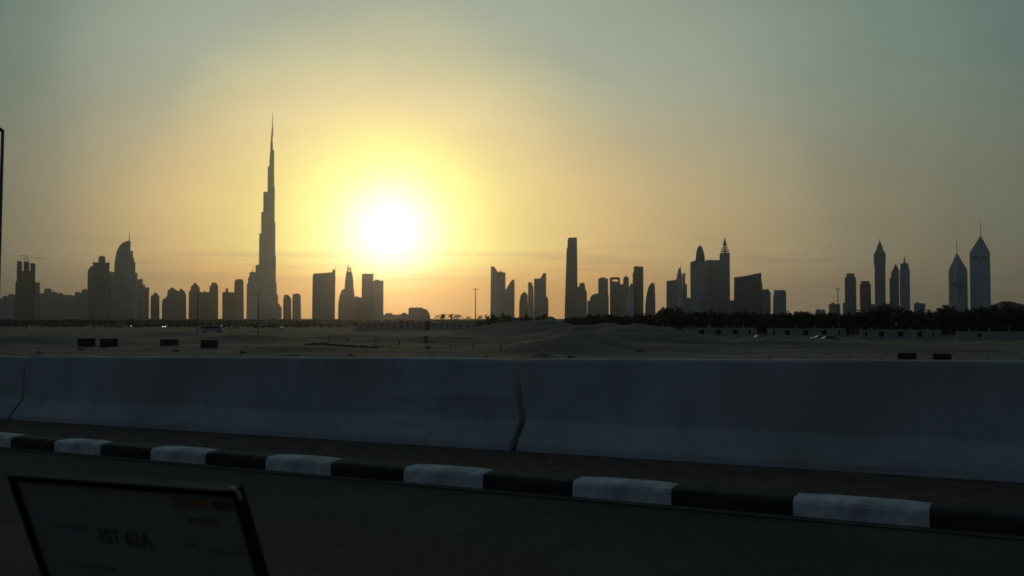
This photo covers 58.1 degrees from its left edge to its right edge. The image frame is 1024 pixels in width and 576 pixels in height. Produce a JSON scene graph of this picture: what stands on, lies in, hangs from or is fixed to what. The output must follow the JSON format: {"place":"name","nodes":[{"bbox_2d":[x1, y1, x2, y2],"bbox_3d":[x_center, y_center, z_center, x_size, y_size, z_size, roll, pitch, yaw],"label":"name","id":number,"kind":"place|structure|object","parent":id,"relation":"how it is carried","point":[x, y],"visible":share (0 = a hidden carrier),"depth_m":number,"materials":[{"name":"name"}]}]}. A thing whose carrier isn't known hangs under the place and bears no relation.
{"place":"outdoors","nodes":[
{"label":"outdoors","id":0,"kind":"place"},
{"bbox_2d":[0,449,1023,575],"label":"road","id":1,"kind":"structure","parent":0,"point":[313,526],"depth_m":5.75,"materials":[{"name":"asphalt"}]},
{"bbox_2d":[7,470,268,575],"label":"sign board","id":2,"kind":"object","parent":1,"relation":"on","point":[83,525],"visible":1,"depth_m":0.57,"materials":[{"name":"white plastic"}]},
{"bbox_2d":[0,432,1023,535],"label":"kerb","id":3,"kind":"structure","parent":1,"relation":"on","point":[986,519],"depth_m":6.98,"materials":[{"name":"black paint"}]},
{"bbox_2d":[0,318,1023,360],"bbox_3d":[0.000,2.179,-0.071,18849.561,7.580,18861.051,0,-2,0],"label":"ground","id":4,"kind":"structure","parent":0,"point":[577,341],"depth_m":170.30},
{"bbox_2d":[0,127,4,285],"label":"street lamp","id":5,"kind":"object","parent":4,"relation":"on","point":[1,165],"visible":0.97,"depth_m":46.14,"materials":[{"name":"metal"}]},
{"bbox_2d":[2,296,7,318],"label":"building","id":6,"kind":"structure","parent":4,"relation":"on","point":[5,308],"depth_m":4028.10,"materials":[{"name":"beige stone"}]},
{"bbox_2d":[8,294,14,318],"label":"building","id":7,"kind":"structure","parent":4,"relation":"on","point":[11,306],"depth_m":3965.09,"materials":[{"name":"concrete"}]},
{"bbox_2d":[15,255,34,319],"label":"unfinished tower","id":8,"kind":"structure","parent":4,"relation":"on","point":[25,296],"depth_m":3302.62,"materials":[{"name":"concrete"}]},
{"bbox_2d":[35,282,39,318],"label":"tower","id":9,"kind":"structure","parent":4,"relation":"on","point":[37,296],"depth_m":3902.27,"materials":[{"name":"concrete"}]},
{"bbox_2d":[39,293,44,318],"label":"building","id":10,"kind":"structure","parent":4,"relation":"on","point":[42,307],"depth_m":3990.82,"materials":[{"name":"concrete"}]},
{"bbox_2d":[44,288,51,318],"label":"building","id":11,"kind":"structure","parent":4,"relation":"on","point":[47,291],"depth_m":4327.30,"materials":[{"name":"grey glass"}]},
{"bbox_2d":[51,291,57,318],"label":"building","id":12,"kind":"structure","parent":4,"relation":"on","point":[54,305],"depth_m":4220.16,"materials":[{"name":"beige stone"}]},
{"bbox_2d":[58,293,64,318],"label":"building","id":13,"kind":"structure","parent":4,"relation":"on","point":[60,305],"depth_m":4248.63,"materials":[{"name":"beige stone"}]},
{"bbox_2d":[64,295,74,318],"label":"building","id":14,"kind":"structure","parent":4,"relation":"on","point":[69,300],"depth_m":4048.89,"materials":[{"name":"concrete"}]},
{"bbox_2d":[74,292,81,318],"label":"building","id":15,"kind":"structure","parent":4,"relation":"on","point":[78,306],"depth_m":4019.48,"materials":[{"name":"concrete"}]},
{"bbox_2d":[82,289,86,318],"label":"building","id":16,"kind":"structure","parent":4,"relation":"on","point":[84,303],"depth_m":4322.90,"materials":[{"name":"grey glass"}]},
{"bbox_2d":[78,338,95,345],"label":"steel skip","id":17,"kind":"object","parent":4,"relation":"on","point":[86,342],"visible":0.97,"depth_m":171.69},
{"bbox_2d":[87,256,109,319],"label":"tower","id":18,"kind":"structure","parent":4,"relation":"on","point":[98,298],"depth_m":3351.76,"materials":[{"name":"grey glass"}]},
{"bbox_2d":[100,338,117,346],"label":"steel skip","id":19,"kind":"object","parent":4,"relation":"on","point":[110,342],"visible":1,"depth_m":169.81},
{"bbox_2d":[109,271,113,318],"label":"tower","id":20,"kind":"structure","parent":4,"relation":"on","point":[111,280],"depth_m":3801.01,"materials":[{"name":"concrete"}]},
{"bbox_2d":[113,233,137,319],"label":"curved tower","id":21,"kind":"structure","parent":4,"relation":"on","point":[125,303],"depth_m":3501.87,"materials":[{"name":"silver metal"}]},
{"bbox_2d":[137,279,148,318],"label":"tower","id":22,"kind":"structure","parent":4,"relation":"on","point":[143,299],"depth_m":3900.40,"materials":[{"name":"concrete"}]},
{"bbox_2d":[150,293,159,318],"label":"tower","id":23,"kind":"structure","parent":4,"relation":"on","point":[155,311],"depth_m":3699.40,"materials":[{"name":"grey glass"}]},
{"bbox_2d":[162,288,185,318],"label":"tower","id":24,"kind":"structure","parent":4,"relation":"on","point":[174,304],"depth_m":3600.26,"materials":[{"name":"beige stone"}]},
{"bbox_2d":[189,283,199,318],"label":"tower","id":25,"kind":"structure","parent":4,"relation":"on","point":[194,292],"depth_m":3550.00,"materials":[{"name":"concrete"}]},
{"bbox_2d":[200,291,208,318],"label":"building","id":26,"kind":"structure","parent":4,"relation":"on","point":[204,304],"depth_m":3699.49,"materials":[{"name":"beige stone"}]},
{"bbox_2d":[200,340,217,347],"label":"steel skip","id":27,"kind":"object","parent":4,"relation":"on","point":[209,344],"visible":0.77,"depth_m":163.71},
{"bbox_2d":[200,325,222,332],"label":"minibus","id":28,"kind":"object","parent":4,"relation":"on","point":[206,328],"visible":1,"depth_m":347.39,"materials":[{"name":"silver metal"}]},
{"bbox_2d":[209,282,217,318],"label":"tower","id":29,"kind":"structure","parent":4,"relation":"on","point":[213,300],"depth_m":3549.87,"materials":[{"name":"concrete"}]},
{"bbox_2d":[222,288,233,318],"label":"tower","id":30,"kind":"structure","parent":4,"relation":"on","point":[227,304],"depth_m":3599.25,"materials":[{"name":"beige stone"}]},
{"bbox_2d":[234,279,243,319],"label":"tower","id":31,"kind":"structure","parent":4,"relation":"on","point":[238,299],"depth_m":3500.21,"materials":[{"name":"beige stone"}]},
{"bbox_2d":[0,318,501,327],"bbox_3d":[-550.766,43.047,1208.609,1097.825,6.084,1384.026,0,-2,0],"label":"scrub","id":32,"kind":"object","parent":4,"relation":"on","point":[272,323],"visible":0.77,"depth_m":794.16,"materials":[{"name":"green plant"}]},
{"bbox_2d":[246,265,257,319],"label":"tower","id":33,"kind":"structure","parent":4,"relation":"on","point":[252,291],"depth_m":3401.01,"materials":[{"name":"silver metal"}]},
{"bbox_2d":[257,115,281,318],"bbox_3d":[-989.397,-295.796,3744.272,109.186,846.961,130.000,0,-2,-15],"label":"stepped spire tower","id":34,"kind":"structure","parent":4,"relation":"on","point":[270,307],"depth_m":3732.11,"materials":[{"name":"glass"}]},
{"bbox_2d":[283,294,290,319],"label":"tower","id":35,"kind":"structure","parent":4,"relation":"on","point":[286,307],"depth_m":3199.22,"materials":[{"name":"concrete"}]},
{"bbox_2d":[292,293,300,319],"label":"tower","id":36,"kind":"structure","parent":4,"relation":"on","point":[296,306],"depth_m":3199.41,"materials":[{"name":"concrete"}]},
{"bbox_2d":[312,269,334,319],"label":"tower","id":37,"kind":"structure","parent":4,"relation":"on","point":[323,298],"depth_m":2500.57,"materials":[{"name":"grey glass"}]},
{"bbox_2d":[304,342,378,347],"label":"ridge","id":38,"kind":"object","parent":4,"relation":"on","point":[361,346],"visible":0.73,"depth_m":173.55,"materials":[{"name":"brown"}]},
{"bbox_2d":[338,264,354,319],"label":"pointed tower","id":39,"kind":"structure","parent":4,"relation":"on","point":[346,306],"depth_m":2601.06,"materials":[{"name":"silver metal"}]},
{"bbox_2d":[355,296,361,319],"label":"building","id":40,"kind":"structure","parent":4,"relation":"on","point":[358,308],"depth_m":2699.51,"materials":[{"name":"concrete"}]},
{"bbox_2d":[362,273,372,319],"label":"slab tower","id":41,"kind":"structure","parent":4,"relation":"on","point":[367,295],"depth_m":2600.59,"materials":[{"name":"grey glass"}]},
{"bbox_2d":[373,280,383,319],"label":"slab tower","id":42,"kind":"structure","parent":4,"relation":"on","point":[378,285],"depth_m":2550.20,"materials":[{"name":"grey glass"}]},
{"bbox_2d":[408,307,429,319],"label":"building","id":43,"kind":"structure","parent":4,"relation":"on","point":[414,313],"depth_m":1899.09,"materials":[{"name":"concrete"}]},
{"bbox_2d":[358,321,482,330],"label":"panel wall","id":44,"kind":"structure","parent":4,"relation":"on","point":[429,325],"depth_m":399.65,"materials":[{"name":"grey"}]},
{"bbox_2d":[490,266,505,318],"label":"blade tower","id":45,"kind":"structure","parent":4,"relation":"on","point":[498,300],"depth_m":2501.15,"materials":[{"name":"grey glass"}]},
{"bbox_2d":[506,280,514,317],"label":"tower","id":46,"kind":"structure","parent":4,"relation":"on","point":[510,299],"depth_m":2520.31,"materials":[{"name":"silver metal"}]},
{"bbox_2d":[7,325,1020,359],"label":"loose stones","id":47,"kind":"object","parent":4,"relation":"on","point":[199,355],"visible":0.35,"depth_m":149.02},
{"bbox_2d":[519,292,527,318],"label":"tower","id":48,"kind":"structure","parent":4,"relation":"on","point":[523,304],"depth_m":2699.81,"materials":[{"name":"beige stone"}]},
{"bbox_2d":[528,282,533,318],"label":"tower","id":49,"kind":"structure","parent":4,"relation":"on","point":[530,301],"depth_m":2680.20,"materials":[{"name":"silver metal"}]},
{"bbox_2d":[534,273,547,318],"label":"notched tower","id":50,"kind":"structure","parent":4,"relation":"on","point":[540,303],"depth_m":2600.56,"materials":[{"name":"grey glass"}]},
{"bbox_2d":[564,237,577,319],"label":"lone tall tower","id":51,"kind":"structure","parent":4,"relation":"on","point":[571,287],"depth_m":2301.81,"materials":[{"name":"grey glass"}]},
{"bbox_2d":[577,283,586,318],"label":"tower","id":52,"kind":"structure","parent":4,"relation":"on","point":[582,302],"depth_m":2450.09,"materials":[{"name":"concrete"}]},
{"bbox_2d":[590,293,608,315],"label":"tower","id":53,"kind":"structure","parent":4,"relation":"on","point":[599,303],"depth_m":2549.81,"materials":[{"name":"concrete"}]},
{"bbox_2d":[598,277,607,294],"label":"tower","id":54,"kind":"structure","parent":4,"relation":"on","point":[602,285],"depth_m":2801.74,"materials":[{"name":"grey glass"}]},
{"bbox_2d":[610,277,619,317],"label":"arch tower","id":55,"kind":"structure","parent":4,"relation":"on","point":[614,298],"depth_m":2600.55,"materials":[{"name":"grey glass"}]},
{"bbox_2d":[623,276,628,316],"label":"domed tower","id":56,"kind":"structure","parent":4,"relation":"on","point":[625,284],"depth_m":2701.26,"materials":[{"name":"beige stone"}]},
{"bbox_2d":[625,283,633,318],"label":"tower","id":57,"kind":"structure","parent":4,"relation":"on","point":[629,311],"depth_m":2399.98,"materials":[{"name":"silver metal"}]},
{"bbox_2d":[633,266,643,315],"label":"slab tower","id":58,"kind":"structure","parent":4,"relation":"on","point":[638,279],"depth_m":2500.98,"materials":[{"name":"grey glass"}]},
{"bbox_2d":[645,282,654,314],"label":"tower","id":59,"kind":"structure","parent":4,"relation":"on","point":[650,303],"depth_m":2350.13,"materials":[{"name":"grey glass"}]},
{"bbox_2d":[655,307,676,325],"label":"tree","id":60,"kind":"object","parent":4,"relation":"on","point":[665,316],"visible":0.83,"depth_m":293.60,"materials":[{"name":"green plant"}]},
{"bbox_2d":[666,280,675,310],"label":"tower","id":61,"kind":"structure","parent":4,"relation":"on","point":[670,293],"depth_m":2500.85,"materials":[{"name":"grey glass"}]},
{"bbox_2d":[668,309,683,328],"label":"tree","id":62,"kind":"object","parent":4,"relation":"on","point":[677,318],"visible":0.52,"depth_m":300.28,"materials":[{"name":"green plant"}]},
{"bbox_2d":[676,268,686,311],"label":"leaning top tower","id":63,"kind":"structure","parent":4,"relation":"on","point":[681,292],"depth_m":2551.43,"materials":[{"name":"silver metal"}]},
{"bbox_2d":[690,246,704,319],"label":"crowned tower","id":64,"kind":"structure","parent":4,"relation":"on","point":[697,279],"depth_m":2352.44,"materials":[{"name":"grey glass"}]},
{"bbox_2d":[705,260,719,299],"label":"tower","id":65,"kind":"structure","parent":4,"relation":"on","point":[712,279],"depth_m":2402.12,"materials":[{"name":"concrete"}]},
{"bbox_2d":[706,309,723,327],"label":"tree","id":66,"kind":"object","parent":4,"relation":"on","point":[715,317],"visible":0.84,"depth_m":313.90,"materials":[{"name":"green plant"}]},
{"bbox_2d":[700,300,733,314],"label":"podium block","id":67,"kind":"structure","parent":4,"relation":"on","point":[723,306],"depth_m":2199.42,"materials":[{"name":"beige stone"}]},
{"bbox_2d":[682,325,755,335],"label":"boundary wall","id":68,"kind":"structure","parent":4,"relation":"on","point":[726,331],"depth_m":267.73,"materials":[{"name":"grey"}]},
{"bbox_2d":[720,238,729,299],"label":"banded spire tower","id":69,"kind":"structure","parent":4,"relation":"on","point":[724,275],"depth_m":2302.34,"materials":[{"name":"grey glass"}]},
{"bbox_2d":[733,311,746,326],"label":"tree","id":70,"kind":"object","parent":4,"relation":"on","point":[741,316],"visible":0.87,"depth_m":300.29,"materials":[{"name":"green plant"}]},
{"bbox_2d":[734,273,761,318],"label":"tower","id":71,"kind":"structure","parent":4,"relation":"on","point":[748,293],"depth_m":2200.41,"materials":[{"name":"grey glass"}]},
{"bbox_2d":[742,310,757,327],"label":"tree","id":72,"kind":"object","parent":4,"relation":"on","point":[750,319],"visible":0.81,"depth_m":309.24,"materials":[{"name":"green plant"}]},
{"bbox_2d":[494,322,1023,334],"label":"undergrowth","id":73,"kind":"object","parent":4,"relation":"on","point":[960,329],"visible":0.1,"depth_m":298.97,"materials":[{"name":"green plant"}]},
{"bbox_2d":[758,312,771,334],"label":"tree","id":74,"kind":"object","parent":4,"relation":"on","point":[763,324],"visible":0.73,"depth_m":293.38,"materials":[{"name":"green plant"}]},
{"bbox_2d":[762,289,770,315],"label":"tower","id":75,"kind":"structure","parent":4,"relation":"on","point":[766,300],"depth_m":2399.96,"materials":[{"name":"grey glass"}]},
{"bbox_2d":[764,314,781,327],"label":"tree","id":76,"kind":"object","parent":4,"relation":"on","point":[774,321],"visible":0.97,"depth_m":279.83,"materials":[{"name":"green plant"}]},
{"bbox_2d":[773,290,785,315],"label":"tower","id":77,"kind":"structure","parent":4,"relation":"on","point":[779,301],"depth_m":2300.03,"materials":[{"name":"grey glass"}]},
{"bbox_2d":[781,310,800,327],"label":"tree","id":78,"kind":"object","parent":4,"relation":"on","point":[792,321],"visible":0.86,"depth_m":286.04,"materials":[{"name":"green plant"}]},
{"bbox_2d":[767,326,845,335],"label":"boundary wall","id":79,"kind":"structure","parent":4,"relation":"on","point":[814,331],"depth_m":261.73,"materials":[{"name":"grey"}]},
{"bbox_2d":[801,312,819,327],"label":"tree","id":80,"kind":"object","parent":4,"relation":"on","point":[812,320],"visible":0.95,"depth_m":283.15,"materials":[{"name":"green plant"}]},
{"bbox_2d":[820,312,834,327],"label":"tree","id":81,"kind":"object","parent":4,"relation":"on","point":[829,320],"visible":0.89,"depth_m":280.49,"materials":[{"name":"green plant"}]},
{"bbox_2d":[834,313,848,328],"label":"tree","id":82,"kind":"object","parent":4,"relation":"on","point":[842,318],"visible":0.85,"depth_m":287.78,"materials":[{"name":"green plant"}]},
{"bbox_2d":[843,273,855,315],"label":"tower","id":83,"kind":"structure","parent":4,"relation":"on","point":[849,304],"depth_m":2500.46,"materials":[{"name":"grey glass"}]},
{"bbox_2d":[844,311,857,334],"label":"tree","id":84,"kind":"object","parent":4,"relation":"on","point":[852,321],"visible":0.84,"depth_m":289.95,"materials":[{"name":"green plant"}]},
{"bbox_2d":[860,281,874,313],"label":"tower","id":85,"kind":"structure","parent":4,"relation":"on","point":[865,297],"depth_m":2502.51,"materials":[{"name":"grey glass"}]},
{"bbox_2d":[858,311,876,329],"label":"tree","id":86,"kind":"object","parent":4,"relation":"on","point":[865,318],"visible":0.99,"depth_m":286.58,"materials":[{"name":"green plant"}]},
{"bbox_2d":[868,307,886,329],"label":"tree","id":87,"kind":"object","parent":4,"relation":"on","point":[877,314],"visible":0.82,"depth_m":298.72,"materials":[{"name":"green plant"}]},
{"bbox_2d":[874,239,885,309],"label":"tower","id":88,"kind":"structure","parent":4,"relation":"on","point":[879,268],"depth_m":2402.52,"materials":[{"name":"beige stone"}]},
{"bbox_2d":[875,305,894,327],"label":"tree","id":89,"kind":"object","parent":4,"relation":"on","point":[886,315],"visible":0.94,"depth_m":297.18,"materials":[{"name":"green plant"}]},
{"bbox_2d":[889,264,898,309],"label":"tower","id":90,"kind":"structure","parent":4,"relation":"on","point":[894,288],"depth_m":2601.23,"materials":[{"name":"grey glass"}]},
{"bbox_2d":[859,327,940,338],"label":"boundary wall","id":91,"kind":"structure","parent":4,"relation":"on","point":[904,334],"depth_m":237.74,"materials":[{"name":"grey"}]},
{"bbox_2d":[889,306,913,329],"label":"tree","id":92,"kind":"object","parent":4,"relation":"on","point":[904,324],"visible":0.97,"depth_m":281.22,"materials":[{"name":"green plant"}]},
{"bbox_2d":[900,256,909,318],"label":"tower","id":93,"kind":"structure","parent":4,"relation":"on","point":[904,285],"depth_m":2551.77,"materials":[{"name":"grey glass"}]},
{"bbox_2d":[897,353,916,359],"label":"steel skip","id":94,"kind":"object","parent":4,"relation":"on","point":[905,356],"visible":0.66,"depth_m":117.79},
{"bbox_2d":[911,309,931,329],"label":"tree","id":95,"kind":"object","parent":4,"relation":"on","point":[917,324],"visible":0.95,"depth_m":277.69,"materials":[{"name":"green plant"}]},
{"bbox_2d":[922,309,940,329],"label":"tree","id":96,"kind":"object","parent":4,"relation":"on","point":[935,320],"visible":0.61,"depth_m":285.33,"materials":[{"name":"green plant"}]},
{"bbox_2d":[936,304,956,334],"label":"tree","id":97,"kind":"object","parent":4,"relation":"on","point":[944,323],"visible":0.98,"depth_m":287.40,"materials":[{"name":"green plant"}]},
{"bbox_2d":[949,237,967,312],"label":"triangular tower","id":98,"kind":"structure","parent":4,"relation":"on","point":[958,287],"depth_m":2461.11,"materials":[{"name":"silver metal"}]},
{"bbox_2d":[962,308,982,331],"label":"tree","id":99,"kind":"object","parent":4,"relation":"on","point":[970,321],"visible":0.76,"depth_m":288.86,"materials":[{"name":"green plant"}]},
{"bbox_2d":[969,220,990,310],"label":"triangular tower","id":100,"kind":"structure","parent":4,"relation":"on","point":[980,282],"depth_m":2362.70,"materials":[{"name":"silver metal"}]},
{"bbox_2d":[974,307,996,331],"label":"tree","id":101,"kind":"object","parent":4,"relation":"on","point":[984,313],"visible":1,"depth_m":279.42,"materials":[{"name":"green plant"}]},
{"bbox_2d":[956,329,1023,339],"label":"boundary wall","id":102,"kind":"structure","parent":4,"relation":"on","point":[989,334],"depth_m":235.72,"materials":[{"name":"grey"}]},
{"bbox_2d":[985,305,1002,331],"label":"tree","id":103,"kind":"object","parent":4,"relation":"on","point":[993,325],"visible":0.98,"depth_m":278.29,"materials":[{"name":"green plant"}]},
{"bbox_2d":[996,309,1014,331],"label":"tree","id":104,"kind":"object","parent":4,"relation":"on","point":[1006,317],"visible":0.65,"depth_m":282.63,"materials":[{"name":"green plant"}]},
{"bbox_2d":[987,301,1023,309],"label":"villa","id":105,"kind":"object","parent":4,"relation":"on","point":[1009,303],"visible":0.22,"depth_m":421.91,"materials":[{"name":"tile"}]},
{"bbox_2d":[1006,307,1023,331],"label":"tree","id":106,"kind":"object","parent":4,"relation":"on","point":[1018,316],"visible":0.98,"depth_m":283.99,"materials":[{"name":"green plant"}]},
{"bbox_2d":[0,419,1023,507],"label":"verge","id":107,"kind":"structure","parent":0,"point":[943,490],"depth_m":7.91,"materials":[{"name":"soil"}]},
{"bbox_2d":[0,356,26,419],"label":"concrete barrier","id":108,"kind":"object","parent":107,"relation":"on","point":[12,379],"visible":0.55,"depth_m":13.21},
{"bbox_2d":[11,356,525,450],"bbox_3d":[-3.383,1.275,11.195,8.124,0.879,0.716,-2,-2,30],"label":"concrete barrier","id":109,"kind":"object","parent":107,"relation":"on","point":[470,403],"visible":0.97,"depth_m":10.48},
{"bbox_2d":[516,358,1023,482],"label":"concrete barrier","id":110,"kind":"object","parent":107,"relation":"on","point":[956,419],"visible":1,"depth_m":7.72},
{"bbox_2d":[0,0,1023,318],"label":"sky","id":111,"kind":"structure","parent":0,"point":[421,147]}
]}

